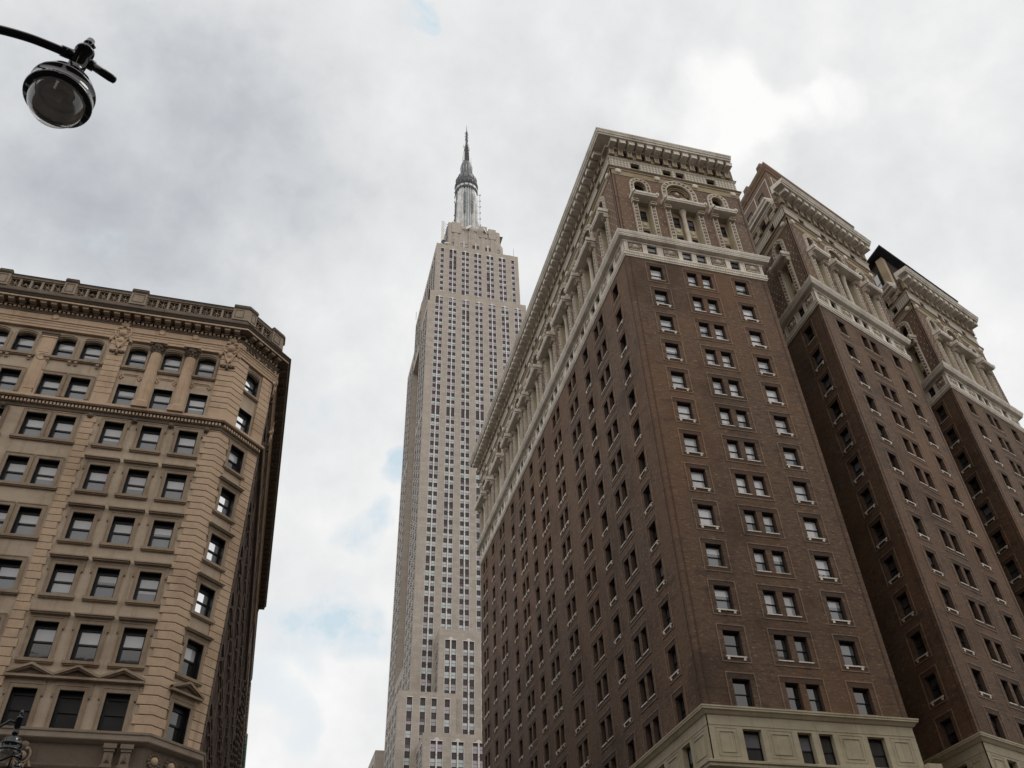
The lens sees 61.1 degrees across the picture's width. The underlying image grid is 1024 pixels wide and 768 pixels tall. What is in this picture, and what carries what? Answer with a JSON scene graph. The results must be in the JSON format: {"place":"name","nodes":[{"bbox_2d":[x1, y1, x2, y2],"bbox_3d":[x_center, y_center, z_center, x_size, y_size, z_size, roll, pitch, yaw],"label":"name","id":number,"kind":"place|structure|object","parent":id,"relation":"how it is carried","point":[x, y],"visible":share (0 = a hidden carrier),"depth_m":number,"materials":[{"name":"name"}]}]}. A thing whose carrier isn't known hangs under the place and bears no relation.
{"place":"outdoors","nodes":[
{"label":"outdoors","id":0,"kind":"place"},
{"bbox_2d":[368,126,525,767],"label":"skyscraper","id":1,"kind":"structure","parent":0,"point":[472,312],"depth_m":314.58,"materials":[{"name":"stone"}]},
{"bbox_2d":[372,230,521,767],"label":"window","id":2,"kind":"structure","parent":1,"relation":"in","point":[449,595],"depth_m":320.14,"materials":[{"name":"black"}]},
{"bbox_2d":[0,0,1023,767],"label":"sky","id":3,"kind":"structure","parent":0,"point":[297,163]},
{"label":"ground","id":4,"kind":"structure","parent":0,"visible":0},
{"bbox_2d":[0,710,23,767],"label":"street lamp","id":5,"kind":"object","parent":4,"relation":"on","point":[11,746],"visible":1,"depth_m":28.44,"materials":[{"name":"black metal"}]},
{"bbox_2d":[0,25,116,128],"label":"street lamp","id":6,"kind":"object","parent":4,"relation":"on","point":[59,93],"visible":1,"depth_m":9.95,"materials":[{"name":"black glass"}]},
{"bbox_2d":[229,614,257,767],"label":"stone building","id":7,"kind":"structure","parent":4,"relation":"on","point":[238,729],"depth_m":105.26,"materials":[{"name":"black stone"}]},
{"bbox_2d":[236,684,250,767],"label":"stone building","id":8,"kind":"structure","parent":4,"relation":"on","point":[243,736],"depth_m":121.36,"materials":[{"name":"stone"}]},
{"bbox_2d":[240,734,247,767],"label":"stone building","id":9,"kind":"structure","parent":4,"relation":"on","point":[243,761],"depth_m":137.15,"materials":[{"name":"stone"}]},
{"bbox_2d":[468,127,1023,767],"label":"brick hotel","id":10,"kind":"structure","parent":4,"relation":"on","point":[750,469],"depth_m":83.18,"materials":[{"name":"brown brick"}]},
{"bbox_2d":[655,293,671,307],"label":"window","id":11,"kind":"structure","parent":10,"relation":"in","point":[661,299],"depth_m":85.62,"materials":[{"name":"black"}]},
{"bbox_2d":[660,318,676,333],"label":"window","id":12,"kind":"structure","parent":10,"relation":"in","point":[666,324],"depth_m":83.29,"materials":[{"name":"black"}]},
{"bbox_2d":[665,345,682,361],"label":"window","id":13,"kind":"structure","parent":10,"relation":"in","point":[672,353],"depth_m":80.94,"materials":[{"name":"black"}]},
{"bbox_2d":[671,374,688,390],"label":"window","id":14,"kind":"structure","parent":10,"relation":"in","point":[678,381],"depth_m":78.65,"materials":[{"name":"black glass"}]},
{"bbox_2d":[677,404,695,422],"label":"window","id":15,"kind":"structure","parent":10,"relation":"in","point":[684,410],"depth_m":76.30,"materials":[{"name":"black glass"}]},
{"bbox_2d":[683,436,702,455],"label":"window","id":16,"kind":"structure","parent":10,"relation":"in","point":[691,445],"depth_m":73.99,"materials":[{"name":"black"}]},
{"bbox_2d":[690,470,710,491],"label":"window","id":17,"kind":"structure","parent":10,"relation":"in","point":[698,479],"depth_m":71.65,"materials":[{"name":"black"}]},
{"bbox_2d":[698,507,718,529],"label":"window","id":18,"kind":"structure","parent":10,"relation":"in","point":[705,514],"depth_m":69.32,"materials":[{"name":"black glass"}]},
{"bbox_2d":[705,546,726,567],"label":"window","id":19,"kind":"structure","parent":10,"relation":"in","point":[713,553],"depth_m":67.02,"materials":[{"name":"black glass"}]},
{"bbox_2d":[712,380,726,395],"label":"window","id":20,"kind":"structure","parent":10,"relation":"in","point":[717,385],"depth_m":79.49,"materials":[{"name":"black"}]},
{"bbox_2d":[714,587,736,613],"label":"window","id":21,"kind":"structure","parent":10,"relation":"in","point":[723,601],"depth_m":64.68,"materials":[{"name":"black glass"}]},
{"bbox_2d":[719,410,734,426],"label":"window","id":22,"kind":"structure","parent":10,"relation":"in","point":[725,417],"depth_m":77.17,"materials":[{"name":"black"}]},
{"bbox_2d":[723,632,746,660],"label":"window","id":23,"kind":"structure","parent":10,"relation":"in","point":[731,640],"depth_m":62.35,"materials":[{"name":"black"}]},
{"bbox_2d":[727,442,743,459],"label":"window","id":24,"kind":"structure","parent":10,"relation":"in","point":[733,450],"depth_m":74.82,"materials":[{"name":"black"}]},
{"bbox_2d":[728,382,743,397],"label":"window","id":25,"kind":"structure","parent":10,"relation":"in","point":[733,387],"depth_m":79.83,"materials":[{"name":"black"}]},
{"bbox_2d":[732,680,752,706],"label":"window","id":26,"kind":"structure","parent":10,"relation":"in","point":[741,689],"depth_m":60.08,"materials":[{"name":"black glass"}]},
{"bbox_2d":[735,476,751,494],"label":"window","id":27,"kind":"structure","parent":10,"relation":"in","point":[741,483],"depth_m":72.49,"materials":[{"name":"black"}]},
{"bbox_2d":[736,413,751,428],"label":"window","id":28,"kind":"structure","parent":10,"relation":"in","point":[741,417],"depth_m":77.52,"materials":[{"name":"black"}]},
{"bbox_2d":[742,308,758,322],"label":"window","id":29,"kind":"structure","parent":10,"relation":"in","point":[748,314],"depth_m":87.61,"materials":[{"name":"black"}]},
{"bbox_2d":[744,444,760,461],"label":"window","id":30,"kind":"structure","parent":10,"relation":"in","point":[751,456],"depth_m":75.17,"materials":[{"name":"black"}]},
{"bbox_2d":[744,512,761,532],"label":"window","id":31,"kind":"structure","parent":10,"relation":"in","point":[750,520],"depth_m":70.17,"materials":[{"name":"black glass"}]},
{"bbox_2d":[743,732,763,760],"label":"window","id":32,"kind":"structure","parent":10,"relation":"in","point":[752,739],"depth_m":57.75,"materials":[{"name":"black glass"}]},
{"bbox_2d":[483,166,1023,767],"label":"window","id":33,"kind":"structure","parent":10,"relation":"in","point":[741,290],"depth_m":89.29,"materials":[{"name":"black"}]},
{"bbox_2d":[749,333,766,348],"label":"window","id":34,"kind":"structure","parent":10,"relation":"in","point":[756,341],"depth_m":85.28,"materials":[{"name":"black"}]},
{"bbox_2d":[753,478,769,496],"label":"window","id":35,"kind":"structure","parent":10,"relation":"in","point":[758,483],"depth_m":72.84,"materials":[{"name":"black"}]},
{"bbox_2d":[753,551,771,572],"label":"window","id":36,"kind":"structure","parent":10,"relation":"in","point":[759,556],"depth_m":67.85,"materials":[{"name":"black glass"}]},
{"bbox_2d":[757,360,775,376],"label":"window","id":37,"kind":"structure","parent":10,"relation":"in","point":[763,365],"depth_m":82.94,"materials":[{"name":"black"}]},
{"bbox_2d":[762,514,779,534],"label":"window","id":38,"kind":"structure","parent":10,"relation":"in","point":[768,521],"depth_m":70.51,"materials":[{"name":"black"}]},
{"bbox_2d":[763,592,782,615],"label":"window","id":39,"kind":"structure","parent":10,"relation":"in","point":[769,597],"depth_m":65.51,"materials":[{"name":"black glass"}]},
{"bbox_2d":[765,388,783,405],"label":"window","id":40,"kind":"structure","parent":10,"relation":"in","point":[772,395],"depth_m":80.62,"materials":[{"name":"black"}]},
{"bbox_2d":[772,553,790,574],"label":"window","id":41,"kind":"structure","parent":10,"relation":"in","point":[778,560],"depth_m":68.18,"materials":[{"name":"black glass"}]},
{"bbox_2d":[774,637,793,661],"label":"window","id":42,"kind":"structure","parent":10,"relation":"in","point":[780,643],"depth_m":63.18,"materials":[{"name":"black glass"}]},
{"bbox_2d":[774,418,793,436],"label":"window","id":43,"kind":"structure","parent":10,"relation":"in","point":[781,425],"depth_m":78.28,"materials":[{"name":"black"}]},
{"bbox_2d":[782,594,801,617],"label":"window","id":44,"kind":"structure","parent":10,"relation":"in","point":[788,599],"depth_m":65.86,"materials":[{"name":"black"}]},
{"bbox_2d":[783,450,803,469],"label":"window","id":45,"kind":"structure","parent":10,"relation":"in","point":[790,456],"depth_m":75.96,"materials":[{"name":"black glass"}]},
{"bbox_2d":[785,684,806,710],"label":"window","id":46,"kind":"structure","parent":10,"relation":"in","point":[792,692],"depth_m":60.89,"materials":[{"name":"black glass"}]},
{"bbox_2d":[793,484,813,504],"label":"window","id":47,"kind":"structure","parent":10,"relation":"in","point":[800,490],"depth_m":73.64,"materials":[{"name":"black glass"}]},
{"bbox_2d":[794,638,814,663],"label":"window","id":48,"kind":"structure","parent":10,"relation":"in","point":[801,649],"depth_m":63.53,"materials":[{"name":"black glass"}]},
{"bbox_2d":[798,735,815,763],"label":"window","id":49,"kind":"structure","parent":10,"relation":"in","point":[805,744],"depth_m":58.57,"materials":[{"name":"black glass"}]},
{"bbox_2d":[806,686,822,711],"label":"window","id":50,"kind":"structure","parent":10,"relation":"in","point":[812,691],"depth_m":61.25,"materials":[{"name":"black glass"}]},
{"bbox_2d":[803,519,825,541],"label":"window","id":51,"kind":"structure","parent":10,"relation":"in","point":[811,527],"depth_m":71.31,"materials":[{"name":"black"}]},
{"bbox_2d":[815,558,837,581],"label":"window","id":52,"kind":"structure","parent":10,"relation":"in","point":[822,564],"depth_m":68.98,"materials":[{"name":"black"}]},
{"bbox_2d":[819,736,836,764],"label":"window","id":53,"kind":"structure","parent":10,"relation":"in","point":[826,744],"depth_m":58.92,"materials":[{"name":"black glass"}]},
{"bbox_2d":[826,599,850,624],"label":"window","id":54,"kind":"structure","parent":10,"relation":"in","point":[834,605],"depth_m":66.66,"materials":[{"name":"black"}]},
{"bbox_2d":[839,642,864,670],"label":"window","id":55,"kind":"structure","parent":10,"relation":"in","point":[848,653],"depth_m":64.35,"materials":[{"name":"black glass"}]},
{"bbox_2d":[853,459,863,482],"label":"window","id":56,"kind":"structure","parent":10,"relation":"in","point":[857,468],"depth_m":83.85,"materials":[{"name":"black"}]},
{"bbox_2d":[853,690,878,715],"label":"window","id":57,"kind":"structure","parent":10,"relation":"in","point":[861,697],"depth_m":62.06,"materials":[{"name":"black"}]},
{"bbox_2d":[863,490,874,514],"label":"window","id":58,"kind":"structure","parent":10,"relation":"in","point":[869,501],"depth_m":81.53,"materials":[{"name":"black"}]},
{"bbox_2d":[868,740,888,767],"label":"window","id":59,"kind":"structure","parent":10,"relation":"in","point":[877,750],"depth_m":59.73,"materials":[{"name":"black glass"}]},
{"bbox_2d":[875,522,886,548],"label":"window","id":60,"kind":"structure","parent":10,"relation":"in","point":[879,529],"depth_m":79.18,"materials":[{"name":"black"}]},
{"bbox_2d":[887,557,899,584],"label":"window","id":61,"kind":"structure","parent":10,"relation":"in","point":[894,572],"depth_m":76.88,"materials":[{"name":"black"}]},
{"bbox_2d":[900,594,913,621],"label":"window","id":62,"kind":"structure","parent":10,"relation":"in","point":[905,603],"depth_m":74.53,"materials":[{"name":"black glass"}]},
{"bbox_2d":[913,633,927,662],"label":"window","id":63,"kind":"structure","parent":10,"relation":"in","point":[918,640],"depth_m":72.20,"materials":[{"name":"black glass"}]},
{"bbox_2d":[928,675,943,705],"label":"window","id":64,"kind":"structure","parent":10,"relation":"in","point":[935,688],"depth_m":69.88,"materials":[{"name":"black glass"}]},
{"bbox_2d":[943,719,958,746],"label":"window","id":65,"kind":"structure","parent":10,"relation":"in","point":[948,725],"depth_m":67.63,"materials":[{"name":"black glass"}]},
{"bbox_2d":[970,479,982,498],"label":"window","id":66,"kind":"structure","parent":10,"relation":"in","point":[976,488],"depth_m":99.99,"materials":[{"name":"black"}]},
{"bbox_2d":[982,505,994,525],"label":"window","id":67,"kind":"structure","parent":10,"relation":"in","point":[986,510],"depth_m":97.66,"materials":[{"name":"black"}]},
{"bbox_2d":[994,532,1007,553],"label":"window","id":68,"kind":"structure","parent":10,"relation":"in","point":[999,539],"depth_m":95.33,"materials":[{"name":"black"}]},
{"bbox_2d":[1007,561,1020,583],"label":"window","id":69,"kind":"structure","parent":10,"relation":"in","point":[1015,574],"depth_m":93.01,"materials":[{"name":"black"}]},
{"bbox_3d":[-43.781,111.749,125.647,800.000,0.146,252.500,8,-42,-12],"label":"pavement","id":70,"kind":"structure","parent":0,"visible":0},
{"bbox_2d":[0,268,290,767],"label":"sandstone building","id":71,"kind":"structure","parent":70,"relation":"on","point":[141,437],"depth_m":58.06,"materials":[{"name":"stone"}]},
{"bbox_2d":[0,372,19,390],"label":"window","id":72,"kind":"structure","parent":71,"relation":"in","point":[8,380],"depth_m":61.19,"materials":[{"name":"black glass"}]},
{"bbox_2d":[0,562,20,588],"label":"window","id":73,"kind":"structure","parent":71,"relation":"in","point":[8,571],"depth_m":52.66,"materials":[{"name":"black glass"}]},
{"bbox_2d":[1,459,27,481],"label":"window","id":74,"kind":"structure","parent":71,"relation":"in","point":[14,470],"depth_m":57.01,"materials":[{"name":"black glass"}]},
{"bbox_2d":[2,690,36,725],"bbox_3d":[-27.260,18.100,48.065,1.310,2.200,0.160,8,-42,-12],"label":"window","id":75,"kind":"structure","parent":71,"relation":"in","point":[20,700],"depth_m":48.23,"materials":[{"name":"black glass"}]},
{"bbox_2d":[13,335,35,351],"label":"window","id":76,"kind":"structure","parent":71,"relation":"in","point":[24,343],"depth_m":63.52,"materials":[{"name":"black glass"}]},
{"bbox_2d":[12,510,40,534],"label":"window","id":77,"kind":"structure","parent":71,"relation":"in","point":[26,522],"depth_m":54.97,"materials":[{"name":"black glass"}]},
{"bbox_2d":[20,415,45,435],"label":"window","id":78,"kind":"structure","parent":71,"relation":"in","point":[33,425],"depth_m":59.42,"materials":[{"name":"black glass"}]},
{"bbox_2d":[25,624,58,657],"bbox_3d":[-27.382,15.123,50.620,1.310,2.250,0.160,8,-42,-12],"label":"window","id":79,"kind":"structure","parent":71,"relation":"in","point":[41,642],"depth_m":50.67,"materials":[{"name":"black glass"}]},
{"bbox_2d":[32,462,58,484],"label":"window","id":80,"kind":"structure","parent":71,"relation":"in","point":[45,473],"depth_m":57.40,"materials":[{"name":"black glass"}]},
{"bbox_2d":[37,377,61,395],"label":"window","id":81,"kind":"structure","parent":71,"relation":"in","point":[49,386],"depth_m":61.71,"materials":[{"name":"black glass"}]},
{"bbox_2d":[48,567,76,593],"bbox_3d":[-27.501,12.191,53.136,1.310,1.980,0.160,8,-42,-12],"label":"window","id":82,"kind":"structure","parent":71,"relation":"in","point":[62,580],"depth_m":53.20,"materials":[{"name":"black glass"}]},
{"bbox_2d":[50,419,74,439],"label":"window","id":83,"kind":"structure","parent":71,"relation":"in","point":[62,429],"depth_m":59.82,"materials":[{"name":"black glass"}]},
{"bbox_2d":[54,341,75,357],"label":"window","id":84,"kind":"structure","parent":71,"relation":"in","point":[64,348],"depth_m":64.09,"materials":[{"name":"black"}]},
{"bbox_2d":[50,693,83,728],"bbox_3d":[-24.881,18.448,48.584,1.310,2.200,0.160,8,-42,-12],"label":"window","id":85,"kind":"structure","parent":71,"relation":"in","point":[69,704],"depth_m":48.64,"materials":[{"name":"black glass"}]},
{"bbox_2d":[66,381,89,399],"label":"window","id":86,"kind":"structure","parent":71,"relation":"in","point":[77,390],"depth_m":62.11,"materials":[{"name":"black glass"}]},
{"bbox_2d":[67,515,93,539],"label":"window","id":87,"kind":"structure","parent":71,"relation":"in","point":[80,527],"depth_m":55.63,"materials":[{"name":"black glass"}]},
{"bbox_2d":[71,627,102,661],"bbox_3d":[-25.002,15.471,51.139,1.310,2.250,0.160,8,-42,-12],"label":"window","id":88,"kind":"structure","parent":71,"relation":"in","point":[88,640],"depth_m":51.19,"materials":[{"name":"black glass"}]},
{"bbox_2d":[81,345,102,360],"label":"window","id":89,"kind":"structure","parent":71,"relation":"in","point":[91,352],"depth_m":64.49,"materials":[{"name":"black"}]},
{"bbox_2d":[84,468,109,490],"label":"window","id":90,"kind":"structure","parent":71,"relation":"in","point":[96,479],"depth_m":58.07,"materials":[{"name":"black"}]},
{"bbox_2d":[91,571,118,597],"bbox_3d":[-25.122,12.539,53.655,1.310,1.980,0.160,8,-42,-12],"label":"window","id":91,"kind":"structure","parent":71,"relation":"in","point":[105,584],"depth_m":53.72,"materials":[{"name":"black glass"}]},
{"bbox_2d":[100,425,123,445],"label":"window","id":92,"kind":"structure","parent":71,"relation":"in","point":[111,435],"depth_m":60.49,"materials":[{"name":"black glass"}]},
{"bbox_2d":[98,696,129,730],"bbox_3d":[-22.502,18.797,49.103,1.310,2.200,0.160,8,-42,-12],"label":"window","id":93,"kind":"structure","parent":71,"relation":"in","point":[115,708],"depth_m":49.17,"materials":[{"name":"black glass"}]},
{"bbox_2d":[108,519,134,543],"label":"window","id":94,"kind":"structure","parent":71,"relation":"in","point":[121,530],"depth_m":56.15,"materials":[{"name":"black glass"}]},
{"bbox_2d":[113,387,136,405],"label":"window","id":95,"kind":"structure","parent":71,"relation":"in","point":[124,396],"depth_m":62.79,"materials":[{"name":"black glass"}]},
{"bbox_2d":[116,630,146,664],"bbox_3d":[-22.623,15.820,51.658,1.310,2.250,0.160,8,-42,-12],"label":"window","id":96,"kind":"structure","parent":71,"relation":"in","point":[130,652],"depth_m":51.72,"materials":[{"name":"black glass"}]},
{"bbox_2d":[123,472,147,494],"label":"window","id":97,"kind":"structure","parent":71,"relation":"in","point":[136,482],"depth_m":58.59,"materials":[{"name":"black"}]},
{"bbox_2d":[127,351,147,367],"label":"window","id":98,"kind":"structure","parent":71,"relation":"in","point":[137,359],"depth_m":65.15,"materials":[{"name":"black glass"}]},
{"bbox_2d":[134,575,160,600],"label":"window","id":99,"kind":"structure","parent":71,"relation":"in","point":[148,585],"depth_m":54.25,"materials":[{"name":"black glass"}]},
{"bbox_2d":[137,429,160,449],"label":"window","id":100,"kind":"structure","parent":71,"relation":"in","point":[149,439],"depth_m":61.01,"materials":[{"name":"black glass"}]},
{"bbox_2d":[150,392,171,410],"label":"window","id":101,"kind":"structure","parent":71,"relation":"in","point":[160,401],"depth_m":63.30,"materials":[{"name":"black glass"}]},
{"bbox_2d":[149,524,173,547],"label":"window","id":102,"kind":"structure","parent":71,"relation":"in","point":[161,535],"depth_m":56.69,"materials":[{"name":"black glass"}]},
{"bbox_2d":[161,356,181,371],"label":"window","id":103,"kind":"structure","parent":71,"relation":"in","point":[171,363],"depth_m":65.67,"materials":[{"name":"black"}]},
{"bbox_2d":[162,477,185,498],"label":"window","id":104,"kind":"structure","parent":71,"relation":"in","point":[174,487],"depth_m":59.11,"materials":[{"name":"black glass"}]},
{"bbox_2d":[166,706,185,742],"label":"window","id":105,"kind":"structure","parent":71,"relation":"in","point":[177,717],"depth_m":50.88,"materials":[{"name":"black glass"}]},
{"bbox_2d":[174,434,196,454],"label":"window","id":106,"kind":"structure","parent":71,"relation":"in","point":[185,444],"depth_m":61.53,"materials":[{"name":"black glass"}]},
{"bbox_2d":[181,642,198,677],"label":"window","id":107,"kind":"structure","parent":71,"relation":"in","point":[190,658],"depth_m":53.42,"materials":[{"name":"black glass"}]},
{"bbox_2d":[185,396,206,414],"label":"window","id":108,"kind":"structure","parent":71,"relation":"in","point":[196,405],"depth_m":63.83,"materials":[{"name":"black glass"}]},
{"bbox_2d":[195,587,210,615],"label":"window","id":109,"kind":"structure","parent":71,"relation":"in","point":[203,598],"depth_m":55.97,"materials":[{"name":"black"}]},
{"bbox_2d":[196,361,215,376],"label":"window","id":110,"kind":"structure","parent":71,"relation":"in","point":[205,368],"depth_m":66.19,"materials":[{"name":"black glass"}]},
{"bbox_2d":[207,537,220,563],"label":"window","id":111,"kind":"structure","parent":71,"relation":"in","point":[214,546],"depth_m":58.40,"materials":[{"name":"black glass"}]},
{"bbox_2d":[217,491,230,515],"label":"window","id":112,"kind":"structure","parent":71,"relation":"in","point":[224,502],"depth_m":60.84,"materials":[{"name":"black glass"}]},
{"bbox_2d":[227,449,239,471],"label":"window","id":113,"kind":"structure","parent":71,"relation":"in","point":[234,457],"depth_m":63.26,"materials":[{"name":"black glass"}]},
{"bbox_2d":[236,411,247,432],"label":"window","id":114,"kind":"structure","parent":71,"relation":"in","point":[241,423],"depth_m":65.53,"materials":[{"name":"black"}]},
{"bbox_2d":[244,375,255,394],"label":"window","id":115,"kind":"structure","parent":71,"relation":"in","point":[250,383],"depth_m":67.93,"materials":[{"name":"black"}]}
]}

